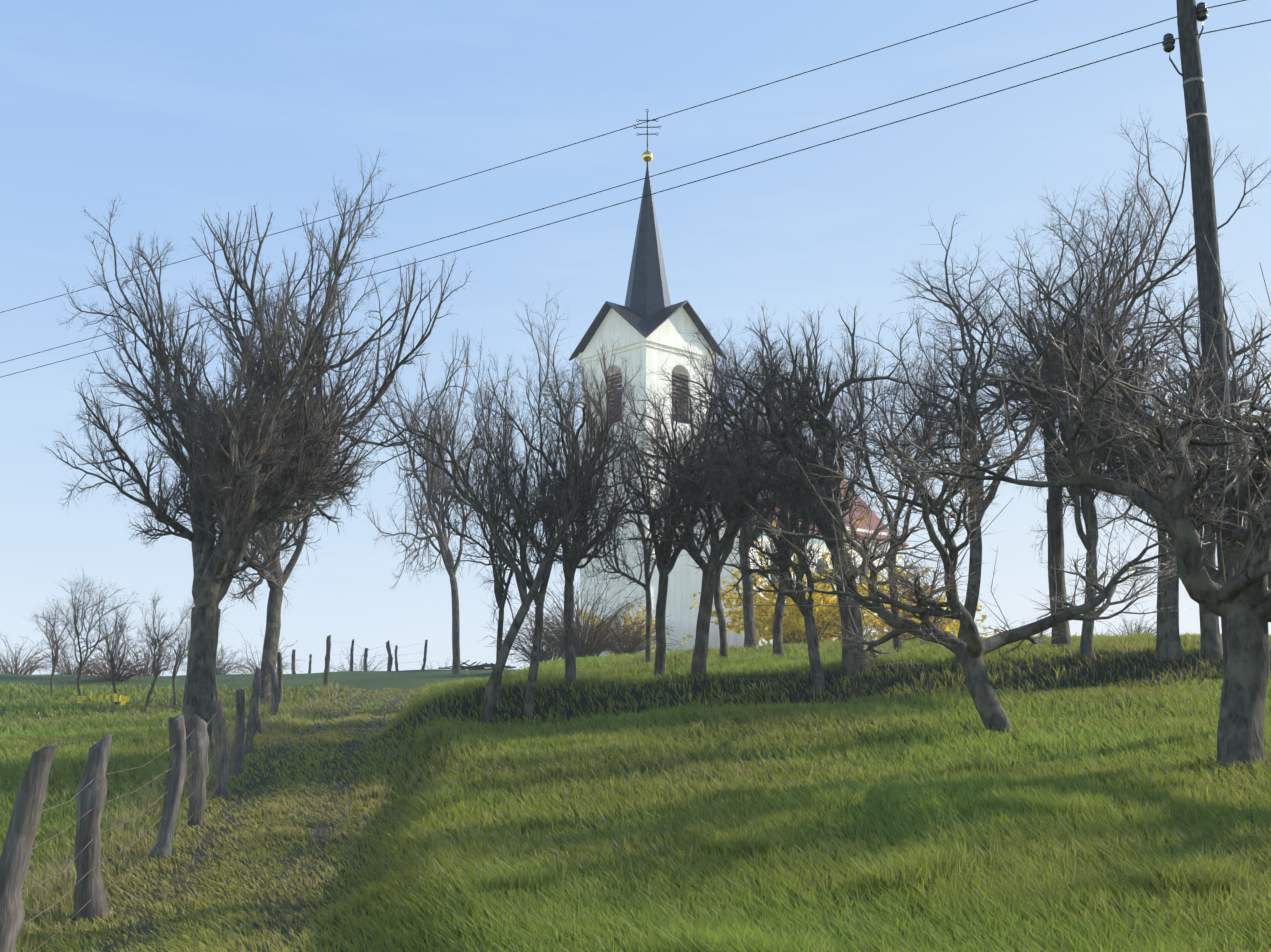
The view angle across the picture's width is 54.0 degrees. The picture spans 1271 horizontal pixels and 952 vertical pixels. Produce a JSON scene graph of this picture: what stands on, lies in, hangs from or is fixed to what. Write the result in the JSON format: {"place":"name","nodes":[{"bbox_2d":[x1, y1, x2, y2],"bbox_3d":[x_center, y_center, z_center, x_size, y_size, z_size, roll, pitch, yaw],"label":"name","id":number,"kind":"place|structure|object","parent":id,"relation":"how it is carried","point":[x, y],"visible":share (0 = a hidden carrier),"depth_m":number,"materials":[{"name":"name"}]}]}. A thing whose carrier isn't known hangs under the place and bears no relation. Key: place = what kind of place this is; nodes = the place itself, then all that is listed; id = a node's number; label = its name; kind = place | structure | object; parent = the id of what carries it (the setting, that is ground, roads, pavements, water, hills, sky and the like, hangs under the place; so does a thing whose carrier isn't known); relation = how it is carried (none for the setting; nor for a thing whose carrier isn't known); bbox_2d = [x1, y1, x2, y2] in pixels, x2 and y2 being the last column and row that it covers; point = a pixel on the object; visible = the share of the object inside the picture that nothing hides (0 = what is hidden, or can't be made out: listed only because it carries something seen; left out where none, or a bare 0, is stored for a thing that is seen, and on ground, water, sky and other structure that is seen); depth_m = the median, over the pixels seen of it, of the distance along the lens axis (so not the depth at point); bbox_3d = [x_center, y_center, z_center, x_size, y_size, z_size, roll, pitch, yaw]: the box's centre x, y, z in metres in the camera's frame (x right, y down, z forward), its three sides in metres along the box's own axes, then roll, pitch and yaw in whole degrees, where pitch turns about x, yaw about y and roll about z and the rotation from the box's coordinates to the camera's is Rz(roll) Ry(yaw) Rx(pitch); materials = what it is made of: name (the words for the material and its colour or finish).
{"place":"outdoors","nodes":[
{"label":"outdoors","id":0,"kind":"place"},
{"bbox_2d":[0,630,1270,951],"bbox_3d":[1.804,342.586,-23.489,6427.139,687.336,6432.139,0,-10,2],"label":"ground","id":1,"kind":"structure","parent":0,"point":[402,681],"depth_m":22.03,"materials":[{"name":"green plant"}]},
{"bbox_2d":[0,742,57,951],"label":"fence post","id":2,"kind":"object","parent":1,"relation":"on","point":[15,856],"visible":1,"depth_m":7.85,"materials":[{"name":"grey wood"}]},
{"bbox_2d":[0,631,64,674],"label":"hedge","id":3,"kind":"object","parent":1,"relation":"on","point":[6,665],"visible":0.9,"depth_m":62.40,"materials":[{"name":"brown plant"}]},
{"bbox_2d":[23,597,82,695],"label":"sapling","id":4,"kind":"object","parent":1,"relation":"on","point":[55,646],"visible":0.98,"depth_m":39.61,"materials":[{"name":"brown plant"}]},
{"bbox_2d":[38,635,104,675],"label":"hedge","id":5,"kind":"object","parent":1,"relation":"on","point":[64,671],"visible":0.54,"depth_m":65.89,"materials":[{"name":"brown plant"}]},
{"bbox_2d":[34,567,144,701],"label":"sapling","id":6,"kind":"object","parent":1,"relation":"on","point":[81,663],"visible":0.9,"depth_m":37.29,"materials":[{"name":"brown plant"}]},
{"bbox_2d":[74,732,111,922],"bbox_3d":[-4.501,3.000,10.375,0.356,1.705,0.302,-5,-11,25],"label":"fence post","id":7,"kind":"object","parent":1,"relation":"on","point":[92,794],"visible":0.9,"depth_m":10.28,"materials":[{"name":"grey wood"}]},
{"bbox_2d":[21,641,419,951],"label":"fence wires","id":8,"kind":"object","parent":7,"relation":"attached to","point":[133,818],"visible":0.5,"depth_m":11.23,"materials":[{"name":"grey metal"}]},
{"bbox_2d":[77,694,128,711],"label":"daffodil stems","id":9,"kind":"object","parent":1,"relation":"on","point":[122,698],"visible":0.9,"depth_m":35.58,"materials":[{"name":"yellow plant"}]},
{"bbox_2d":[57,625,163,682],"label":"shrub","id":10,"kind":"object","parent":1,"relation":"on","point":[105,675],"visible":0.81,"depth_m":43.75,"materials":[{"name":"brown plant"}]},
{"bbox_2d":[94,600,142,706],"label":"sapling","id":11,"kind":"object","parent":1,"relation":"on","point":[112,659],"visible":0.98,"depth_m":36.38,"materials":[{"name":"brown plant"}]},
{"bbox_2d":[93,627,186,675],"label":"hedge","id":12,"kind":"object","parent":1,"relation":"on","point":[148,659],"visible":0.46,"depth_m":69.90,"materials":[{"name":"brown plant"}]},
{"bbox_2d":[136,590,193,710],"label":"sapling","id":13,"kind":"object","parent":1,"relation":"on","point":[158,653],"visible":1,"depth_m":36.01,"materials":[{"name":"brown plant"}]},
{"bbox_2d":[149,714,186,859],"bbox_3d":[-4.821,3.288,12.841,0.250,1.648,0.367,-4,-11,20],"label":"fence post","id":14,"kind":"object","parent":1,"relation":"on","point":[176,774],"visible":0.9,"depth_m":12.86,"materials":[{"name":"grey wood"}]},
{"bbox_2d":[157,618,190,705],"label":"sapling","id":15,"kind":"object","parent":1,"relation":"on","point":[179,657],"visible":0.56,"depth_m":36.42,"materials":[{"name":"brown plant"}]},
{"bbox_2d":[188,714,209,828],"bbox_3d":[-5.144,3.557,14.656,0.246,1.506,0.216,6,-12,-32],"label":"fence post","id":16,"kind":"object","parent":1,"relation":"on","point":[199,740],"visible":0.79,"depth_m":14.60,"materials":[{"name":"grey wood"}]},
{"bbox_2d":[174,597,231,699],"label":"sapling","id":17,"kind":"object","parent":1,"relation":"on","point":[216,694],"visible":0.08,"depth_m":37.24,"materials":[{"name":"brown plant"}]},
{"bbox_2d":[176,645,251,674],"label":"hedge","id":18,"kind":"object","parent":1,"relation":"on","point":[221,670],"visible":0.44,"depth_m":63.84,"materials":[{"name":"brown plant"}]},
{"bbox_2d":[209,698,228,798],"bbox_3d":[-5.612,3.754,16.785,0.299,1.520,0.180,3,-10,-14],"label":"fence post","id":19,"kind":"object","parent":1,"relation":"on","point":[219,724],"visible":0.73,"depth_m":16.76,"materials":[{"name":"grey wood"}]},
{"bbox_2d":[230,689,244,776],"bbox_3d":[-5.960,3.944,18.669,0.198,1.492,0.210,0,-10,2],"label":"fence post","id":20,"kind":"object","parent":1,"relation":"on","point":[237,757],"visible":0.75,"depth_m":18.68,"materials":[{"name":"grey wood"}]},
{"bbox_2d":[244,676,259,755],"bbox_3d":[-6.471,4.123,20.919,0.270,1.528,0.145,5,-11,-27],"label":"fence post","id":21,"kind":"object","parent":1,"relation":"on","point":[251,724],"visible":0.92,"depth_m":20.91,"materials":[{"name":"grey wood"}]},
{"bbox_2d":[41,150,471,753],"bbox_3d":[-7.090,-0.352,23.567,6.985,11.470,7.434,-9,-13,40],"label":"tree","id":22,"kind":"object","parent":1,"relation":"on","point":[291,460],"visible":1,"depth_m":22.48,"materials":[{"name":"brown plant"}]},
{"bbox_2d":[254,667,261,736],"bbox_3d":[-7.527,4.620,24.887,0.183,1.606,0.340,0,-10,2],"label":"fence post","id":23,"kind":"object","parent":1,"relation":"on","point":[258,721],"visible":0.4,"depth_m":24.80,"materials":[{"name":"grey wood"}]},
{"bbox_2d":[138,377,387,704],"bbox_3d":[-11.806,1.689,37.832,7.802,10.979,8.822,0,-10,2],"label":"tree","id":24,"kind":"object","parent":1,"relation":"on","point":[272,633],"visible":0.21,"depth_m":36.95,"materials":[{"name":"brown plant"}]},
{"bbox_2d":[224,629,305,673],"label":"hedge","id":25,"kind":"object","parent":1,"relation":"on","point":[253,667],"visible":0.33,"depth_m":74.67,"materials":[{"name":"brown"}]},
{"bbox_2d":[268,660,279,716],"bbox_3d":[-9.182,5.501,31.530,0.363,1.718,0.253,0,-10,2],"label":"fence post","id":26,"kind":"object","parent":1,"relation":"on","point":[275,693],"visible":0.81,"depth_m":31.50,"materials":[{"name":"grey wood"}]},
{"bbox_2d":[277,652,282,704],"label":"fence post","id":27,"kind":"object","parent":1,"relation":"on","point":[280,668],"visible":0.79,"depth_m":37.24,"materials":[{"name":"grey wood"}]},
{"bbox_2d":[291,649,295,673],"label":"fence post","id":28,"kind":"object","parent":1,"relation":"on","point":[293,662],"visible":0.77,"depth_m":60.51,"materials":[{"name":"grey wood"}]},
{"bbox_2d":[308,654,311,672],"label":"fence post","id":29,"kind":"object","parent":1,"relation":"on","point":[310,661],"visible":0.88,"depth_m":60.46,"materials":[{"name":"grey wood"}]},
{"bbox_2d":[323,635,330,684],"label":"fence post","id":30,"kind":"object","parent":1,"relation":"on","point":[327,664],"visible":0.85,"depth_m":42.51,"materials":[{"name":"grey wood"}]},
{"bbox_2d":[349,639,353,670],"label":"fence post","id":31,"kind":"object","parent":1,"relation":"on","point":[351,657],"visible":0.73,"depth_m":60.37,"materials":[{"name":"grey wood"}]},
{"bbox_2d":[330,645,392,671],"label":"hedge","id":32,"kind":"object","parent":1,"relation":"on","point":[359,665],"visible":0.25,"depth_m":79.14,"materials":[{"name":"brown plant"}]},
{"bbox_2d":[363,648,368,670],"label":"fence post","id":33,"kind":"object","parent":1,"relation":"on","point":[365,655],"visible":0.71,"depth_m":60.36,"materials":[{"name":"grey wood"}]},
{"bbox_2d":[386,640,392,670],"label":"fence post","id":34,"kind":"object","parent":1,"relation":"on","point":[390,661],"visible":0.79,"depth_m":60.36,"materials":[{"name":"grey wood"}]},
{"bbox_2d":[395,645,398,670],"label":"fence post","id":35,"kind":"object","parent":1,"relation":"on","point":[396,661],"visible":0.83,"depth_m":60.28,"materials":[{"name":"grey wood"}]},
{"bbox_2d":[421,640,427,669],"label":"fence post","id":36,"kind":"object","parent":1,"relation":"on","point":[424,658],"visible":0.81,"depth_m":60.03,"materials":[{"name":"grey wood"}]},
{"bbox_2d":[353,328,509,673],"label":"crest tree","id":37,"kind":"object","parent":1,"relation":"on","point":[432,476],"visible":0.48,"depth_m":51.31,"materials":[{"name":"twig"},{"name":"dark bark"}]},
{"bbox_2d":[438,660,515,669],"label":"wood pile","id":38,"kind":"object","parent":1,"relation":"on","point":[484,666],"visible":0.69,"depth_m":60.02,"materials":[{"name":"grey wood"}]},
{"bbox_2d":[352,282,625,724],"bbox_3d":[-2.589,0.640,22.571,4.842,8.115,5.269,0,-10,2],"label":"crest tree","id":39,"kind":"object","parent":1,"relation":"on","point":[572,499],"visible":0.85,"depth_m":21.81,"materials":[{"name":"brown plant"}]},
{"bbox_2d":[455,389,545,706],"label":"crest tree","id":40,"kind":"object","parent":1,"relation":"on","point":[500,597],"visible":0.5,"depth_m":22.37,"materials":[{"name":"brown plant"}]},
{"bbox_2d":[393,328,651,717],"bbox_3d":[-1.919,0.886,22.041,4.043,7.098,3.387,-7,-12,33],"label":"crest tree","id":41,"kind":"object","parent":1,"relation":"on","point":[539,598],"visible":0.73,"depth_m":22.20,"materials":[{"name":"brown plant"}]},
{"bbox_2d":[480,597,604,667],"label":"bare shrub","id":42,"kind":"object","parent":1,"relation":"on","point":[546,654],"visible":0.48,"depth_m":48.16,"materials":[{"name":"brown plant"}]},
{"bbox_2d":[508,564,654,658],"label":"bare shrub","id":43,"kind":"object","parent":1,"relation":"on","point":[598,648],"visible":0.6,"depth_m":49.10,"materials":[{"name":"brown plant"}]},
{"bbox_2d":[523,336,667,687],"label":"crest tree","id":44,"kind":"object","parent":1,"relation":"on","point":[569,641],"visible":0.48,"depth_m":23.36,"materials":[{"name":"brown plant"}]},
{"bbox_2d":[582,411,682,663],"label":"crest tree","id":45,"kind":"object","parent":1,"relation":"on","point":[646,587],"visible":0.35,"depth_m":31.09,"materials":[{"name":"brown plant"}]},
{"bbox_2d":[575,596,692,655],"bbox_3d":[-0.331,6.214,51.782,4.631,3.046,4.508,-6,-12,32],"label":"bare shrub","id":46,"kind":"object","parent":1,"relation":"on","point":[632,650],"visible":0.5,"depth_m":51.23,"materials":[{"name":"brown plant"}]},
{"bbox_2d":[596,322,766,679],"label":"crest tree","id":47,"kind":"object","parent":1,"relation":"on","point":[665,559],"visible":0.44,"depth_m":24.02,"materials":[{"name":"brown plant"}]},
{"bbox_2d":[624,379,788,658],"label":"crest tree","id":48,"kind":"object","parent":1,"relation":"on","point":[721,623],"visible":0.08,"depth_m":30.91,"materials":[{"name":"brown plant"}]},
{"bbox_2d":[581,313,844,680],"bbox_3d":[1.290,0.378,23.111,4.950,7.165,4.545,0,-10,2],"label":"crest tree","id":49,"kind":"object","parent":1,"relation":"on","point":[734,521],"visible":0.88,"depth_m":23.24,"materials":[{"name":"brown plant"}]},
{"bbox_2d":[569,109,908,656],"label":"church","id":50,"kind":"structure","parent":1,"relation":"on","point":[647,322],"depth_m":63.20,"materials":[{"name":"paint"}]},
{"bbox_2d":[663,346,826,649],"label":"crest tree","id":51,"kind":"object","parent":1,"relation":"on","point":[750,639],"visible":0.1,"depth_m":36.77,"materials":[{"name":"brown plant"}]},
{"bbox_2d":[685,449,868,693],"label":"tree","id":52,"kind":"object","parent":1,"relation":"on","point":[811,633],"visible":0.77,"depth_m":22.95,"materials":[{"name":"brown plant"}]},
{"bbox_2d":[663,297,917,677],"bbox_3d":[2.286,0.083,23.804,3.962,7.671,6.317,4,-11,-23],"label":"crest tree","id":53,"kind":"object","parent":1,"relation":"on","point":[820,430],"visible":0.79,"depth_m":22.76,"materials":[{"name":"brown plant"}]},
{"bbox_2d":[690,515,922,644],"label":"forsythia bush","id":54,"kind":"object","parent":1,"relation":"on","point":[793,622],"visible":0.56,"depth_m":50.47,"materials":[{"name":"yellow plant"}]},
{"bbox_2d":[696,312,923,656],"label":"crest tree","id":55,"kind":"object","parent":1,"relation":"on","point":[777,631],"visible":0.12,"depth_m":30.86,"materials":[{"name":"brown plant"}]},
{"bbox_2d":[811,304,1002,651],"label":"crest tree","id":56,"kind":"object","parent":1,"relation":"on","point":[854,401],"visible":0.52,"depth_m":29.36,"materials":[{"name":"brown plant"}]},
{"bbox_2d":[863,556,997,640],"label":"forsythia bush","id":57,"kind":"object","parent":1,"relation":"on","point":[955,626],"visible":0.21,"depth_m":54.55,"materials":[{"name":"yellow plant"}]},
{"bbox_2d":[735,363,1214,736],"bbox_3d":[4.822,1.269,17.123,7.005,5.029,4.514,5,-11,-25],"label":"fruit tree","id":58,"kind":"object","parent":1,"relation":"on","point":[973,650],"visible":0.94,"depth_m":16.36,"materials":[{"name":"brown plant"}]},
{"bbox_2d":[811,175,1182,668],"bbox_3d":[7.091,-0.737,23.987,6.520,9.175,6.594,0,-10,2],"label":"crest tree","id":59,"kind":"object","parent":1,"relation":"on","point":[971,603],"visible":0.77,"depth_m":23.41,"materials":[{"name":"brown plant"}]},
{"bbox_2d":[894,99,1270,648],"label":"crest tree","id":60,"kind":"object","parent":1,"relation":"on","point":[1055,547],"visible":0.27,"depth_m":25.94,"materials":[{"name":"brown plant"}]},
{"bbox_2d":[897,237,1270,772],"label":"fruit tree","id":61,"kind":"object","parent":1,"relation":"on","point":[1233,591],"visible":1,"depth_m":12.47,"materials":[{"name":"brown plant"}]},
{"bbox_2d":[990,312,1181,660],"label":"crest tree","id":62,"kind":"object","parent":1,"relation":"on","point":[1088,511],"visible":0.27,"depth_m":23.98,"materials":[{"name":"brown plant"}]},
{"bbox_2d":[1095,613,1156,635],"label":"bare shrub","id":63,"kind":"object","parent":1,"relation":"on","point":[1138,628],"visible":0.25,"depth_m":46.85,"materials":[{"name":"brown plant"}]},
{"bbox_2d":[991,206,1270,660],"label":"crest tree","id":64,"kind":"object","parent":1,"relation":"on","point":[1168,642],"visible":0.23,"depth_m":23.34,"materials":[{"name":"brown plant"}]},
{"bbox_2d":[1047,273,1270,660],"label":"crest tree","id":65,"kind":"object","parent":1,"relation":"on","point":[1211,644],"visible":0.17,"depth_m":24.31,"materials":[{"name":"brown plant"}]},
{"bbox_2d":[1162,0,1237,674],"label":"utility pole","id":66,"kind":"object","parent":1,"relation":"on","point":[1190,13],"visible":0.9,"depth_m":14.77,"materials":[{"name":"brown wood"}]},
{"bbox_2d":[0,0,1270,377],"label":"power cables","id":67,"kind":"object","parent":66,"relation":"attached to","point":[676,168],"visible":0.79,"depth_m":18.89,"materials":[{"name":"grey plastic"}]},
{"bbox_2d":[1165,347,1270,589],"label":"crest tree","id":68,"kind":"object","parent":1,"relation":"on","point":[1243,447],"visible":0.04,"depth_m":22.89,"materials":[{"name":"brown plant"}]},
{"bbox_2d":[0,0,1270,675],"label":"sky","id":69,"kind":"structure","parent":0,"point":[177,110],"materials":[{"name":"blue"}]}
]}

